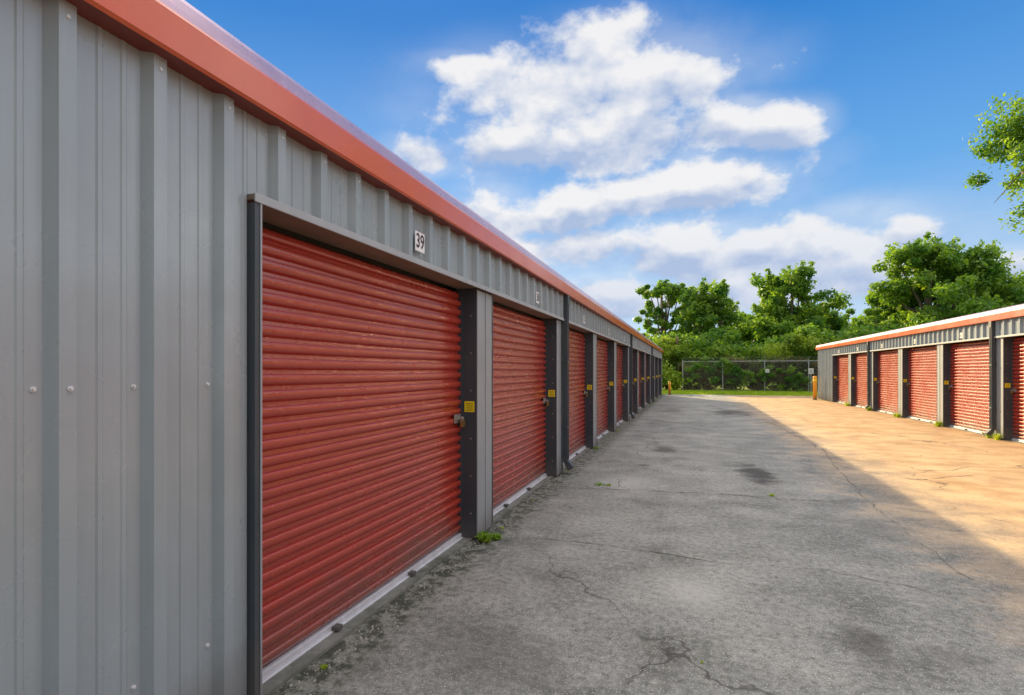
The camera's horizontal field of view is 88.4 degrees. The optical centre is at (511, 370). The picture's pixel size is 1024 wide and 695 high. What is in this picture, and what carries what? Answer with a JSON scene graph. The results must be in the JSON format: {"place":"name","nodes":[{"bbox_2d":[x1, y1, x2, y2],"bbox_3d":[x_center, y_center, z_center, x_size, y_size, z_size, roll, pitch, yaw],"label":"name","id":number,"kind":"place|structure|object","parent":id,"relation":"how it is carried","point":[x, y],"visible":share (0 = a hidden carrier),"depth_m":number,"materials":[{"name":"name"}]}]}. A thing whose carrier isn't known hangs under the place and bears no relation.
{"place":"outdoors","nodes":[
{"label":"outdoors","id":0,"kind":"place"},
{"bbox_2d":[262,395,659,694],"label":"slab edge","id":1,"kind":"object","parent":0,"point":[274,683],"visible":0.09,"depth_m":3.44,"materials":[{"name":"grey concrete"}]},
{"bbox_2d":[0,0,661,694],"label":"ribbed wall","id":2,"kind":"structure","parent":1,"relation":"on","point":[130,178],"depth_m":1.88,"materials":[{"name":"grey metal"}]},
{"bbox_2d":[29,14,649,689],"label":"wall screws","id":3,"kind":"object","parent":2,"relation":"attached to","point":[71,388],"depth_m":1.89,"materials":[{"name":"grey metal"}]},
{"bbox_2d":[415,230,424,253],"bbox_3d":[-0.663,-0.925,3.789,0.004,0.140,0.136,0,0,19],"label":"unit number plate","id":4,"kind":"object","parent":2,"relation":"attached to","point":[419,249],"visible":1,"depth_m":3.78,"materials":[{"name":"white plastic"}]},
{"bbox_2d":[417,233,423,248],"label":"unit number digits","id":5,"kind":"object","parent":4,"relation":"on","point":[420,238],"visible":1,"depth_m":3.79,"materials":[{"name":"black paint"}]},
{"bbox_2d":[247,192,661,358],"bbox_3d":[4.111,-0.779,18.102,0.252,0.042,33.205,0,0,19],"label":"door header trim","id":6,"kind":"structure","parent":2,"relation":"attached to","point":[282,215],"depth_m":3.38,"materials":[{"name":"grey metal"}]},
{"bbox_2d":[562,295,654,470],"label":"downspouts","id":7,"kind":"object","parent":2,"relation":"attached to","point":[568,464],"visible":1,"depth_m":8.04,"materials":[{"name":"grey metal"}]},
{"bbox_2d":[262,221,619,345],"bbox_3d":[3.898,0.212,18.177,0.001,2.750,33.120,0,0,19],"label":"interior backing","id":8,"kind":"object","parent":1,"relation":"on","point":[321,244],"depth_m":3.71,"materials":[{"name":"grey metal"}]},
{"bbox_2d":[247,202,661,694],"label":"door piers","id":9,"kind":"object","parent":1,"relation":"on","point":[478,427],"depth_m":4.94,"materials":[{"name":"grey metal"}]},
{"bbox_2d":[262,227,646,667],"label":"roll up doors","id":10,"kind":"structure","parent":9,"relation":"attached to","point":[361,430],"depth_m":3.52,"materials":[{"name":"red paint"}]},
{"bbox_2d":[262,289,658,683],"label":"door bottom bars","id":11,"kind":"object","parent":10,"relation":"attached to","point":[285,659],"depth_m":4.39,"materials":[{"name":"grey metal"}]},
{"bbox_2d":[454,375,659,426],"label":"latches and padlocks","id":12,"kind":"object","parent":9,"relation":"attached to","point":[458,418],"visible":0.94,"depth_m":4.93,"materials":[{"name":"metal"}]},
{"bbox_2d":[465,376,659,411],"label":"yellow tags","id":13,"kind":"object","parent":9,"relation":"attached to","point":[470,408],"visible":0.94,"depth_m":7.80,"materials":[{"name":"yellow plastic"}]},
{"bbox_2d":[185,0,1023,341],"label":"sky","id":14,"kind":"structure","parent":0,"point":[626,146],"materials":[{"name":"blue"}]},
{"bbox_2d":[271,394,1023,694],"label":"concrete driveway","id":15,"kind":"structure","parent":0,"point":[518,627],"depth_m":4.08,"materials":[{"name":"grey concrete"}]},
{"bbox_2d":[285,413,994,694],"bbox_3d":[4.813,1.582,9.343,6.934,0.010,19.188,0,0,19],"label":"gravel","id":16,"kind":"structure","parent":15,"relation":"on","point":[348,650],"depth_m":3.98,"materials":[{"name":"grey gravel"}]},
{"bbox_2d":[319,402,1002,669],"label":"weeds","id":17,"kind":"object","parent":15,"relation":"on","point":[484,537],"visible":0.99,"depth_m":6.44,"materials":[{"name":"green plant"}]},
{"bbox_2d":[668,381,670,394],"bbox_3d":[10.320,1.137,34.465,0.288,0.900,0.288,0,0,19],"label":"bollard","id":18,"kind":"object","parent":15,"relation":"on","point":[669,387],"visible":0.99,"depth_m":34.39,"materials":[{"name":"metal"}]},
{"bbox_2d":[540,423,1003,589],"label":"pavement cracks","id":19,"kind":"object","parent":15,"relation":"on","point":[784,498],"visible":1,"depth_m":6.57,"materials":[{"name":"grey asphalt"}]},
{"bbox_2d":[812,376,817,399],"bbox_3d":[16.465,0.937,28.600,0.322,1.300,0.322,0,0,19],"label":"bollard","id":20,"kind":"object","parent":15,"relation":"on","point":[814,387],"visible":0.96,"depth_m":28.52,"materials":[{"name":"metal"}]},
{"bbox_2d":[818,316,1023,400],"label":"ribbed wall","id":21,"kind":"structure","parent":15,"relation":"on","point":[1010,326],"depth_m":16.81,"materials":[{"name":"grey metal"}]},
{"bbox_2d":[832,333,1023,355],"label":"door header trim","id":22,"kind":"structure","parent":21,"relation":"attached to","point":[987,338],"depth_m":14.64,"materials":[{"name":"grey metal"}]},
{"bbox_2d":[864,321,995,435],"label":"downspouts","id":23,"kind":"object","parent":21,"relation":"attached to","point":[992,384],"visible":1,"depth_m":12.30,"materials":[{"name":"grey metal"}]},
{"bbox_2d":[662,378,817,395],"bbox_3d":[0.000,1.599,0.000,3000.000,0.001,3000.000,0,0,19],"label":"grass ground","id":24,"kind":"structure","parent":0,"point":[738,388],"depth_m":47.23,"materials":[{"name":"green plant"}]},
{"bbox_2d":[632,279,688,384],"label":"broadleaf tree","id":25,"kind":"object","parent":24,"relation":"on","point":[659,315],"visible":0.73,"depth_m":51.63,"materials":[{"name":"green plant"}]},
{"bbox_2d":[663,336,679,388],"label":"broadleaf tree","id":26,"kind":"object","parent":24,"relation":"on","point":[674,361],"visible":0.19,"depth_m":43.05,"materials":[{"name":"green plant"}]},
{"bbox_2d":[662,360,687,388],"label":"bushes","id":27,"kind":"object","parent":24,"relation":"on","point":[672,376],"visible":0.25,"depth_m":41.34,"materials":[{"name":"green plant"}]},
{"bbox_2d":[666,277,747,387],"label":"broadleaf tree","id":28,"kind":"object","parent":24,"relation":"on","point":[706,312],"visible":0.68,"depth_m":46.98,"materials":[{"name":"green plant"}]},
{"bbox_2d":[716,311,754,384],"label":"broadleaf tree","id":29,"kind":"object","parent":24,"relation":"on","point":[741,313],"visible":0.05,"depth_m":55.22,"materials":[{"name":"green plant"}]},
{"bbox_2d":[650,330,832,390],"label":"kudzu vines","id":30,"kind":"object","parent":24,"relation":"on","point":[788,342],"visible":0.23,"depth_m":41.02,"materials":[{"name":"green plant"}]},
{"bbox_2d":[677,354,817,390],"bbox_3d":[21.605,0.360,38.916,18.257,3.200,1.828,0,0,19],"label":"ivy hedge","id":31,"kind":"object","parent":24,"relation":"on","point":[801,361],"visible":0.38,"depth_m":39.79,"materials":[{"name":"green plant"}]},
{"bbox_2d":[682,356,817,391],"bbox_3d":[21.494,0.273,38.083,17.490,2.628,0.306,0,0,19],"label":"chain link fence","id":32,"kind":"object","parent":24,"relation":"on","point":[764,385],"visible":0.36,"depth_m":39.59,"materials":[{"name":"metal"}]},
{"bbox_2d":[809,368,813,373],"bbox_3d":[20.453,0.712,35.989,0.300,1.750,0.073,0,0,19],"label":"notice sign","id":33,"kind":"object","parent":32,"relation":"attached to","point":[811,370],"visible":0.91,"depth_m":35.95,"materials":[{"name":"metal"}]},
{"bbox_2d":[637,310,863,381],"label":"distant trees","id":34,"kind":"object","parent":24,"relation":"on","point":[638,329],"depth_m":69.21,"materials":[{"name":"green plant"}]},
{"bbox_2d":[735,313,786,346],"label":"broadleaf tree","id":35,"kind":"object","parent":24,"relation":"on","point":[750,337],"visible":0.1,"depth_m":53.82,"materials":[{"name":"green plant"}]},
{"bbox_2d":[646,319,911,390],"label":"understory shrubs","id":36,"kind":"object","parent":24,"relation":"on","point":[696,342],"visible":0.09,"depth_m":42.60,"materials":[{"name":"green plant"}]},
{"bbox_2d":[733,260,853,351],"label":"broadleaf tree","id":37,"kind":"object","parent":24,"relation":"on","point":[780,316],"visible":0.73,"depth_m":48.43,"materials":[{"name":"green plant"}]},
{"bbox_2d":[797,309,844,340],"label":"broadleaf tree","id":38,"kind":"object","parent":24,"relation":"on","point":[836,322],"visible":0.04,"depth_m":51.88,"materials":[{"name":"green plant"}]},
{"bbox_2d":[828,313,900,342],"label":"broadleaf tree","id":39,"kind":"object","parent":24,"relation":"on","point":[863,321],"visible":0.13,"depth_m":50.05,"materials":[{"name":"green plant"}]},
{"bbox_2d":[842,308,898,321],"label":"broadleaf tree","id":40,"kind":"object","parent":24,"relation":"on","point":[852,312],"visible":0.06,"depth_m":57.24,"materials":[{"name":"green plant"}]},
{"bbox_2d":[862,277,920,327],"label":"broadleaf tree","id":41,"kind":"object","parent":24,"relation":"on","point":[874,308],"visible":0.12,"depth_m":54.01,"materials":[{"name":"green plant"}]},
{"bbox_2d":[822,399,1023,443],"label":"slab edge","id":42,"kind":"object","parent":24,"relation":"on","point":[944,426],"visible":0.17,"depth_m":14.54,"materials":[{"name":"white concrete"}]},
{"bbox_2d":[832,337,1015,439],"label":"door piers","id":43,"kind":"object","parent":42,"relation":"on","point":[1003,377],"depth_m":14.92,"materials":[{"name":"grey metal"}]},
{"bbox_2d":[834,376,1009,387],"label":"yellow tags","id":44,"kind":"object","parent":43,"relation":"attached to","point":[1007,385],"visible":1,"depth_m":14.86,"materials":[{"name":"yellow plastic"}]},
{"bbox_2d":[836,378,1015,393],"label":"latches and padlocks","id":45,"kind":"object","parent":43,"relation":"attached to","point":[1011,391],"visible":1,"depth_m":14.77,"materials":[{"name":"metal"}]},
{"bbox_2d":[837,337,1023,439],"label":"roll up doors","id":46,"kind":"structure","parent":43,"relation":"attached to","point":[970,384],"depth_m":14.81,"materials":[{"name":"red paint"}]},
{"bbox_2d":[837,337,1023,441],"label":"door bottom bars","id":47,"kind":"object","parent":46,"relation":"attached to","point":[1012,396],"depth_m":14.83,"materials":[{"name":"grey metal"}]},
{"bbox_2d":[840,336,1023,438],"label":"interior backing","id":48,"kind":"object","parent":42,"relation":"on","point":[936,345],"depth_m":14.88,"materials":[{"name":"grey metal"}]},
{"bbox_2d":[867,231,1014,327],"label":"broadleaf tree","id":49,"kind":"object","parent":24,"relation":"on","point":[930,265],"visible":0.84,"depth_m":47.73,"materials":[{"name":"green plant"}]},
{"bbox_2d":[932,245,1015,310],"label":"broadleaf tree","id":50,"kind":"object","parent":24,"relation":"on","point":[1000,270],"visible":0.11,"depth_m":46.79,"materials":[{"name":"green plant"}]},
{"bbox_2d":[961,90,1023,259],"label":"broadleaf tree","id":51,"kind":"object","parent":24,"relation":"on","point":[1008,139],"visible":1,"depth_m":28.93,"materials":[{"name":"green plant"}]},
{"bbox_2d":[994,269,1023,307],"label":"broadleaf tree","id":52,"kind":"object","parent":24,"relation":"on","point":[1014,291],"visible":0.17,"depth_m":45.95,"materials":[{"name":"green plant"}]},
{"bbox_3d":[-0.776,0.097,14.403,7.000,2.920,44.834,0,0,19],"label":"end and back walls","id":53,"kind":"object","parent":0,"visible":0},
{"bbox_2d":[65,0,662,352],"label":"red gutter fascia","id":54,"kind":"structure","parent":53,"relation":"attached to","point":[188,40],"depth_m":2.48,"materials":[{"name":"paint"}]},
{"bbox_3d":[13.013,0.097,6.458,7.000,2.920,46.734,0,0,19],"label":"end and back walls","id":55,"kind":"object","parent":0,"visible":0},
{"bbox_2d":[816,304,1023,349],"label":"red gutter fascia","id":56,"kind":"structure","parent":55,"relation":"attached to","point":[1014,311],"depth_m":14.71,"materials":[{"name":"paint"}]}
]}

